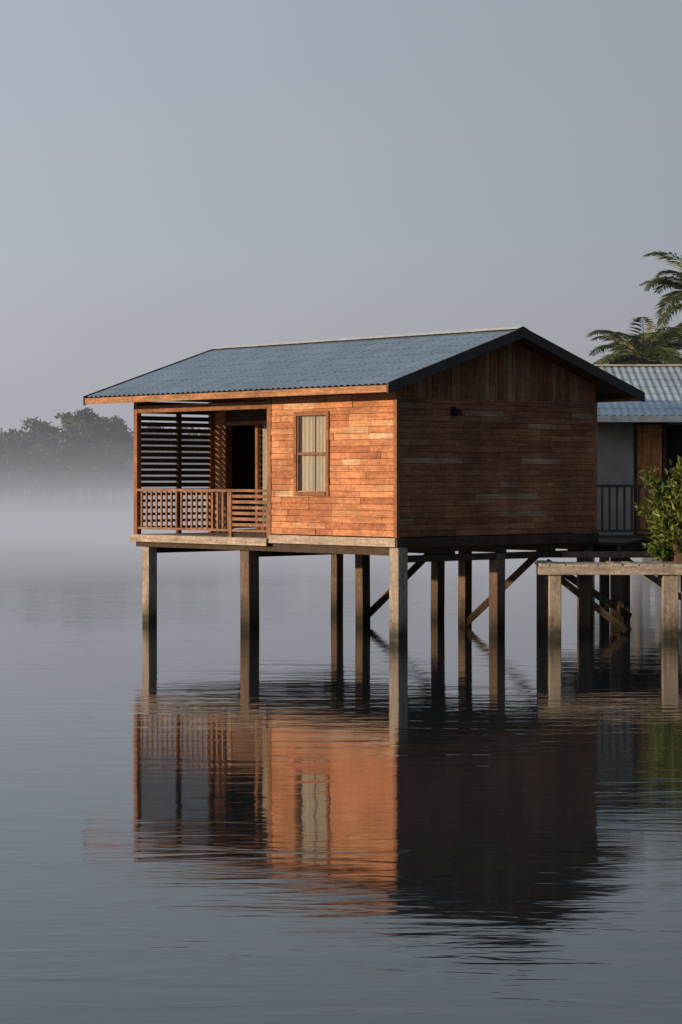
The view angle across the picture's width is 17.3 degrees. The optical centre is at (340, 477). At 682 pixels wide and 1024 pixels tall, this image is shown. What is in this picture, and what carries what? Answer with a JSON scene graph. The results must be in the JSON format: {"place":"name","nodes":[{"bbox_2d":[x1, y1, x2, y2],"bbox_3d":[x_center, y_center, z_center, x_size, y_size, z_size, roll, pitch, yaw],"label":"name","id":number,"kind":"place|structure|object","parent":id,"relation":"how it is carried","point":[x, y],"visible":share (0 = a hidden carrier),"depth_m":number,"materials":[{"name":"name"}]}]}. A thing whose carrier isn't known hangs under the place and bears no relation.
{"place":"outdoors","nodes":[
{"label":"outdoors","id":0,"kind":"place"},
{"bbox_2d":[0,486,205,516],"bbox_3d":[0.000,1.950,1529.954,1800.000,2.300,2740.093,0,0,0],"label":"riverbank","id":1,"kind":"structure","parent":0,"point":[78,498],"depth_m":162.92,"materials":[{"name":"soil"}]},
{"bbox_2d":[0,407,207,515],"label":"distant treeline","id":2,"kind":"object","parent":1,"relation":"on","point":[85,450],"visible":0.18,"depth_m":163.56,"materials":[{"name":"grey plant"}]},
{"bbox_2d":[136,532,285,539],"bbox_3d":[-1.958,1.120,42.881,2.017,0.040,4.072,0,0,-42],"label":"porch decking","id":3,"kind":"object","parent":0,"point":[236,535],"visible":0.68,"depth_m":43.38,"materials":[{"name":"brown wood"}]},
{"bbox_2d":[136,488,266,536],"bbox_3d":[-2.754,0.657,42.618,1.696,0.885,4.396,0,0,-18],"label":"porch railing","id":4,"kind":"object","parent":3,"relation":"on","point":[231,513],"visible":1,"depth_m":42.10,"materials":[{"name":"brown wood"}]},
{"bbox_2d":[177,397,266,402],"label":"porch ceiling","id":5,"kind":"structure","parent":0,"point":[237,399],"depth_m":43.74,"materials":[{"name":"brown wood"}]},
{"bbox_2d":[271,392,392,536],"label":"wall","id":6,"kind":"structure","parent":0,"point":[370,476],"depth_m":39.25,"materials":[{"name":"brown wood"}]},
{"bbox_2d":[293,411,329,495],"bbox_3d":[-0.513,-0.425,39.882,0.110,1.500,0.940,0,0,-42],"label":"window frame","id":7,"kind":"object","parent":6,"relation":"attached to","point":[297,453],"visible":1,"depth_m":40.01,"materials":[{"name":"brown wood"}]},
{"bbox_2d":[301,416,314,490],"bbox_3d":[-0.590,-0.425,40.070,0.038,1.370,0.390,0,0,-42],"label":"window curtain","id":8,"kind":"object","parent":7,"relation":"hanging from","point":[307,445],"depth_m":40.05,"materials":[{"name":"beige fabric"}]},
{"bbox_2d":[316,415,325,490],"bbox_3d":[-0.315,-0.425,39.779,0.038,1.370,0.370,0,0,-42],"label":"window curtain","id":9,"kind":"object","parent":7,"relation":"hanging from","point":[320,446],"depth_m":39.85,"materials":[{"name":"fabric"}]},
{"bbox_2d":[0,517,681,1023],"bbox_3d":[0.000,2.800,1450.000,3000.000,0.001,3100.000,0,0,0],"label":"water","id":10,"kind":"structure","parent":0,"point":[304,805],"depth_m":19.60,"materials":[{"name":"black liquid"}]},
{"bbox_2d":[142,547,407,641],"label":"stilts","id":11,"kind":"object","parent":10,"relation":"in","point":[398,594],"visible":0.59,"depth_m":38.34,"materials":[{"name":"brown wood"}]},
{"bbox_2d":[240,550,592,634],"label":"stilts","id":12,"kind":"object","parent":10,"relation":"in","point":[499,585],"visible":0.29,"depth_m":42.17,"materials":[{"name":"brown wood"}]},
{"bbox_2d":[136,533,598,562],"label":"floor joists","id":13,"kind":"object","parent":12,"relation":"on","point":[539,545],"visible":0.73,"depth_m":40.32,"materials":[{"name":"brown wood"}]},
{"bbox_2d":[134,401,266,533],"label":"porch posts","id":14,"kind":"object","parent":13,"relation":"on","point":[212,408],"visible":0.82,"depth_m":43.65,"materials":[{"name":"brown wood"}]},
{"bbox_2d":[141,402,209,532],"bbox_3d":[-3.274,-0.190,44.348,1.750,2.580,0.070,0,0,-42],"label":"louvre screen","id":15,"kind":"object","parent":14,"relation":"on","point":[178,478],"visible":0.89,"depth_m":44.36,"materials":[{"name":"brown wood"}]},
{"bbox_2d":[129,534,395,546],"bbox_3d":[-1.583,1.137,40.970,0.085,0.205,7.420,0,0,-42],"label":"front rim board","id":16,"kind":"object","parent":13,"relation":"attached to","point":[344,541],"visible":1,"depth_m":40.55,"materials":[{"name":"brown wood"}]},
{"bbox_2d":[215,529,576,537],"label":"floor","id":17,"kind":"structure","parent":13,"relation":"on","point":[376,537],"depth_m":40.31,"materials":[{"name":"brown wood"}]},
{"bbox_2d":[215,393,592,536],"bbox_3d":[0.354,-0.725,42.737,5.100,3.590,7.360,0,0,-42],"label":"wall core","id":18,"kind":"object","parent":17,"relation":"on","point":[243,457],"visible":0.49,"depth_m":44.19,"materials":[{"name":"brown wood"}]},
{"bbox_2d":[214,402,225,528],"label":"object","id":19,"kind":"structure","parent":18,"relation":"attached to","point":[220,418],"depth_m":44.87,"materials":[{"name":"brown wood"}]},
{"bbox_2d":[223,421,266,531],"bbox_3d":[-1.613,-0.015,44.056,0.170,2.190,2.000,0,0,-42],"label":"door frame","id":20,"kind":"object","parent":18,"relation":"attached to","point":[227,455],"visible":0.38,"depth_m":44.68,"materials":[{"name":"brown wood"}]},
{"bbox_2d":[262,425,266,523],"bbox_3d":[-1.249,-0.025,43.738,0.038,2.050,0.880,0,0,-42],"label":"door curtain","id":21,"kind":"object","parent":20,"relation":"hanging from","point":[264,439],"depth_m":44.00,"materials":[{"name":"beige fabric"}]},
{"bbox_2d":[92,338,634,398],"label":"soffit","id":22,"kind":"structure","parent":18,"relation":"attached to","point":[605,390],"depth_m":41.09,"materials":[{"name":"brown wood"}]},
{"bbox_2d":[85,385,639,403],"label":"eave fascia","id":23,"kind":"structure","parent":22,"relation":"attached to","point":[277,393],"depth_m":40.39,"materials":[{"name":"brown wood"}]},
{"bbox_2d":[87,329,516,396],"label":"roof front","id":24,"kind":"structure","parent":23,"relation":"on","point":[355,362],"depth_m":41.34,"materials":[{"name":"blue metal"}]},
{"bbox_3d":[1.525,-2.094,43.880,3.270,1.077,8.550,0,0,-42],"label":"roof","id":25,"kind":"object","parent":23,"relation":"on","visible":0},
{"bbox_2d":[83,327,644,404],"bbox_3d":[0.317,-2.026,42.778,6.590,1.248,8.620,0,0,-42],"label":"barge board","id":26,"kind":"object","parent":25,"relation":"attached to","point":[496,343],"visible":0.7,"depth_m":39.62,"materials":[{"name":"paint"}]},
{"bbox_2d":[211,326,526,348],"bbox_3d":[0.317,-2.645,42.778,0.280,0.050,8.590,0,0,-42],"label":"ridge cap","id":27,"kind":"object","parent":25,"relation":"on","point":[392,336],"visible":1,"depth_m":42.35,"materials":[{"name":"metal"}]},
{"bbox_2d":[267,389,596,537],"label":"corner trim","id":28,"kind":"structure","parent":18,"relation":"attached to","point":[396,463],"depth_m":39.90,"materials":[{"name":"brown wood"}]},
{"bbox_2d":[400,399,593,536],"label":"cladding gable wall","id":29,"kind":"structure","parent":18,"relation":"attached to","point":[459,477],"depth_m":39.90,"materials":[{"name":"brown wood"}]},
{"bbox_2d":[450,406,461,415],"bbox_3d":[2.008,-1.155,39.114,0.133,0.170,0.171,0,0,-42],"label":"wall lamp","id":30,"kind":"object","parent":29,"relation":"attached to","point":[454,411],"visible":1,"depth_m":39.08,"materials":[{"name":"black metal"}]},
{"bbox_2d":[400,342,595,402],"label":"cladding gable top","id":31,"kind":"structure","parent":18,"relation":"attached to","point":[513,371],"depth_m":40.12,"materials":[{"name":"brown wood"}]},
{"bbox_2d":[524,551,681,637],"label":"wooden pier","id":32,"kind":"structure","parent":10,"relation":"in","point":[550,579],"depth_m":39.10,"materials":[{"name":"brown wood"}]},
{"bbox_2d":[635,456,681,562],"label":"leafy shrub","id":33,"kind":"object","parent":32,"relation":"on","point":[666,542],"visible":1,"depth_m":39.62,"materials":[{"name":"green plant"}]},
{"bbox_2d":[567,538,647,621],"bbox_3d":[5.181,2.607,43.824,1.200,2.785,3.517,0,0,15],"label":"gangway","id":34,"kind":"object","parent":10,"relation":"in","point":[627,544],"visible":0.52,"depth_m":43.31,"materials":[{"name":"brown wood"}]},
{"bbox_2d":[547,557,680,619],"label":"stilts","id":35,"kind":"object","parent":10,"relation":"in","point":[602,595],"visible":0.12,"depth_m":45.66,"materials":[{"name":"brown wood"}]},
{"bbox_2d":[593,534,655,550],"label":"deck","id":36,"kind":"structure","parent":35,"relation":"on","point":[604,547],"depth_m":45.40,"materials":[{"name":"brown wood"}]},
{"bbox_2d":[597,484,670,531],"bbox_3d":[9.408,0.620,45.535,9.215,0.960,0.070,0,0,0],"label":"deck railing","id":37,"kind":"object","parent":36,"relation":"on","point":[609,486],"visible":0.46,"depth_m":45.52,"materials":[{"name":"metal"}]},
{"bbox_2d":[597,422,681,534],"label":"walls","id":38,"kind":"structure","parent":36,"relation":"on","point":[615,452],"depth_m":46.80,"materials":[{"name":"paint"}]},
{"bbox_2d":[597,372,681,415],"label":"roof lining","id":39,"kind":"object","parent":38,"relation":"on","point":[641,415],"depth_m":45.99,"materials":[{"name":"grey wood"}]},
{"bbox_2d":[597,366,681,415],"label":"roof front","id":40,"kind":"structure","parent":39,"relation":"on","point":[654,383],"depth_m":47.31,"materials":[{"name":"grey metal"}]},
{"bbox_2d":[597,416,681,421],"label":"eave fascia","id":41,"kind":"structure","parent":40,"relation":"attached to","point":[639,418],"depth_m":45.70,"materials":[{"name":"white paint"}]},
{"bbox_3d":[9.650,-1.849,50.600,9.500,1.181,3.200,0,0,0],"label":"roof","id":42,"kind":"object","parent":39,"relation":"attached to","visible":0},
{"bbox_2d":[595,365,681,365],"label":"ridge cap","id":43,"kind":"object","parent":42,"relation":"on","point":[638,365],"depth_m":48.90,"materials":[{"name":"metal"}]},
{"bbox_2d":[634,422,666,534],"bbox_3d":[6.440,0.015,46.820,0.680,2.370,0.120,0,0,0],"label":"door frame","id":44,"kind":"object","parent":38,"relation":"attached to","point":[664,447],"visible":0.76,"depth_m":46.76,"materials":[{"name":"wood"}]},
{"bbox_2d":[637,425,661,533],"bbox_3d":[6.430,0.040,46.830,0.520,2.280,0.040,0,0,0],"label":"door","id":45,"kind":"structure","parent":44,"relation":"in","point":[649,445],"depth_m":46.81,"materials":[{"name":"brown wood"}]},
{"bbox_2d":[667,425,681,520],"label":"dark recess","id":46,"kind":"object","parent":38,"relation":"attached to","point":[674,441],"depth_m":47.95,"materials":[{"name":"brown wood"}]},
{"bbox_2d":[0,0,681,439],"label":"sky","id":47,"kind":"structure","parent":0,"point":[180,180],"materials":[{"name":"grey"}]},
{"bbox_2d":[642,558,661,561],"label":"riverbank","id":48,"kind":"structure","parent":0,"point":[647,559],"depth_m":66.46,"materials":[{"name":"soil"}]},
{"bbox_2d":[586,317,681,366],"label":"coconut palm","id":49,"kind":"object","parent":48,"relation":"on","point":[640,351],"visible":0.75,"depth_m":74.52,"materials":[{"name":"green plant"}]},
{"bbox_2d":[601,322,681,366],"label":"coconut palm","id":50,"kind":"object","parent":48,"relation":"on","point":[673,342],"visible":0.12,"depth_m":83.58,"materials":[{"name":"green plant"}]},
{"bbox_2d":[639,251,681,339],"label":"coconut palm","id":51,"kind":"object","parent":48,"relation":"on","point":[671,299],"visible":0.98,"depth_m":75.75,"materials":[{"name":"green plant"}]}
]}

